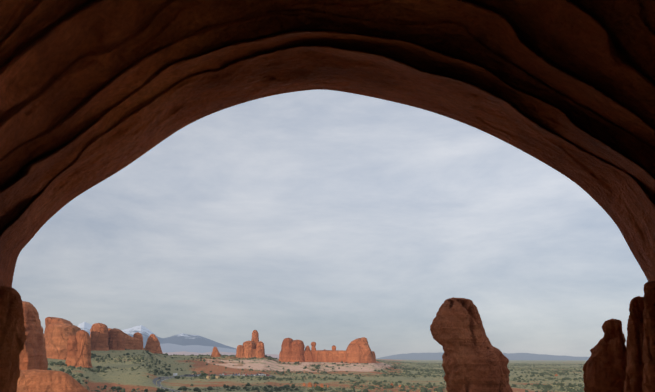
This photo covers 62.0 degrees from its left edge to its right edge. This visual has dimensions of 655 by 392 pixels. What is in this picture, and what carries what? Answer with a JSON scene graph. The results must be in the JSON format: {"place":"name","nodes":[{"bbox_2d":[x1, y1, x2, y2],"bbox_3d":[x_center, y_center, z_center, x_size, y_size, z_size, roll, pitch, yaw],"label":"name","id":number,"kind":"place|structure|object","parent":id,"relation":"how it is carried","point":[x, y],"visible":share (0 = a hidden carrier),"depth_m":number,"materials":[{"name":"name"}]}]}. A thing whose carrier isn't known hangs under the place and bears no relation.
{"place":"outdoors","nodes":[
{"label":"outdoors","id":0,"kind":"place"},
{"bbox_2d":[17,368,89,391],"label":"rock","id":1,"kind":"object","parent":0,"point":[34,380],"visible":0.75,"depth_m":217.08,"materials":[{"name":"orange stone"}]},
{"bbox_2d":[77,322,235,348],"bbox_3d":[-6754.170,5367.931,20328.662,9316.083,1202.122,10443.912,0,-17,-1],"label":"mountains","id":2,"kind":"structure","parent":0,"point":[182,339],"depth_m":18921.59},
{"bbox_2d":[152,376,180,391],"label":"road asphalt","id":3,"kind":"structure","parent":0,"point":[158,382],"depth_m":486.71,"materials":[{"name":"grey asphalt"}]},
{"bbox_2d":[160,343,235,352],"bbox_3d":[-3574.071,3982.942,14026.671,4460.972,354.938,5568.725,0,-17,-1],"label":"la sal foothills","id":4,"kind":"structure","parent":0,"point":[167,347],"depth_m":13037.55,"materials":[{"name":"grey stone"}]},
{"bbox_2d":[163,351,278,358],"bbox_3d":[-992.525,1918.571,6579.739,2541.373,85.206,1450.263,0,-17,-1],"label":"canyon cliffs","id":5,"kind":"structure","parent":0,"point":[210,353],"depth_m":6352.07,"materials":[{"name":"grey stone"}]},
{"bbox_2d":[181,375,275,376],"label":"parking lot asphalt","id":6,"kind":"structure","parent":0,"point":[228,375],"depth_m":670.83,"materials":[{"name":"grey asphalt"}]},
{"bbox_2d":[47,350,586,391],"bbox_3d":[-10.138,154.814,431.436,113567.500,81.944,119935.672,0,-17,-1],"label":"terrain","id":7,"kind":"structure","parent":0,"point":[127,381],"depth_m":663.94,"materials":[{"name":"green plant"}]},
{"bbox_2d":[19,301,47,369],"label":"fin","id":8,"kind":"object","parent":7,"relation":"on","point":[33,355],"visible":0.35,"depth_m":243.67,"materials":[{"name":"brown stone"}]},
{"bbox_2d":[44,317,557,387],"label":"rock formations","id":9,"kind":"object","parent":7,"relation":"on","point":[70,343],"visible":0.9,"depth_m":785.60,"materials":[{"name":"orange stone"}]},
{"bbox_2d":[47,348,584,391],"bbox_3d":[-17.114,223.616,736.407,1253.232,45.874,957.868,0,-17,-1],"label":"desert shrubs","id":10,"kind":"object","parent":7,"relation":"on","point":[545,387],"visible":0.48,"depth_m":596.33,"materials":[{"name":"green plant"}]},
{"bbox_2d":[0,0,654,286],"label":"rock arch","id":11,"kind":"structure","parent":7,"relation":"on","point":[93,93],"depth_m":19.88,"materials":[{"name":"brown stone"}]},
{"bbox_2d":[0,281,654,391],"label":"rock pillars","id":12,"kind":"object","parent":7,"relation":"on","point":[614,363],"visible":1,"depth_m":22.53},
{"bbox_2d":[430,297,512,391],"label":"pillar rock","id":13,"kind":"object","parent":7,"relation":"on","point":[474,359],"visible":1,"depth_m":54.06,"materials":[{"name":"brown stone"}]},
{"bbox_2d":[376,360,583,371],"bbox_3d":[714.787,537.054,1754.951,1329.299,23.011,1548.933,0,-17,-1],"label":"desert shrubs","id":14,"kind":"object","parent":7,"relation":"on","point":[520,367],"visible":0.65,"depth_m":1470.13,"materials":[{"name":"green plant"}]},
{"bbox_3d":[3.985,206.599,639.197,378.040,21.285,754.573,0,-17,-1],"label":"juniper trunks","id":15,"kind":"structure","parent":7,"relation":"on","visible":0},
{"bbox_2d":[168,361,539,390],"bbox_3d":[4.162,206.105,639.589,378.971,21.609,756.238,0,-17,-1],"label":"juniper crowns","id":16,"kind":"object","parent":15,"relation":"on","point":[205,374],"visible":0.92,"depth_m":644.20,"materials":[{"name":"green plant"}]},
{"bbox_2d":[12,89,647,357],"label":"sky","id":17,"kind":"structure","parent":0,"point":[327,218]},
{"bbox_2d":[376,352,589,359],"bbox_3d":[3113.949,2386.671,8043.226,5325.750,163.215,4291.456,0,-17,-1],"label":"hills","id":18,"kind":"structure","parent":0,"point":[438,356],"depth_m":7665.30,"materials":[{"name":"grey stone"}]}
]}

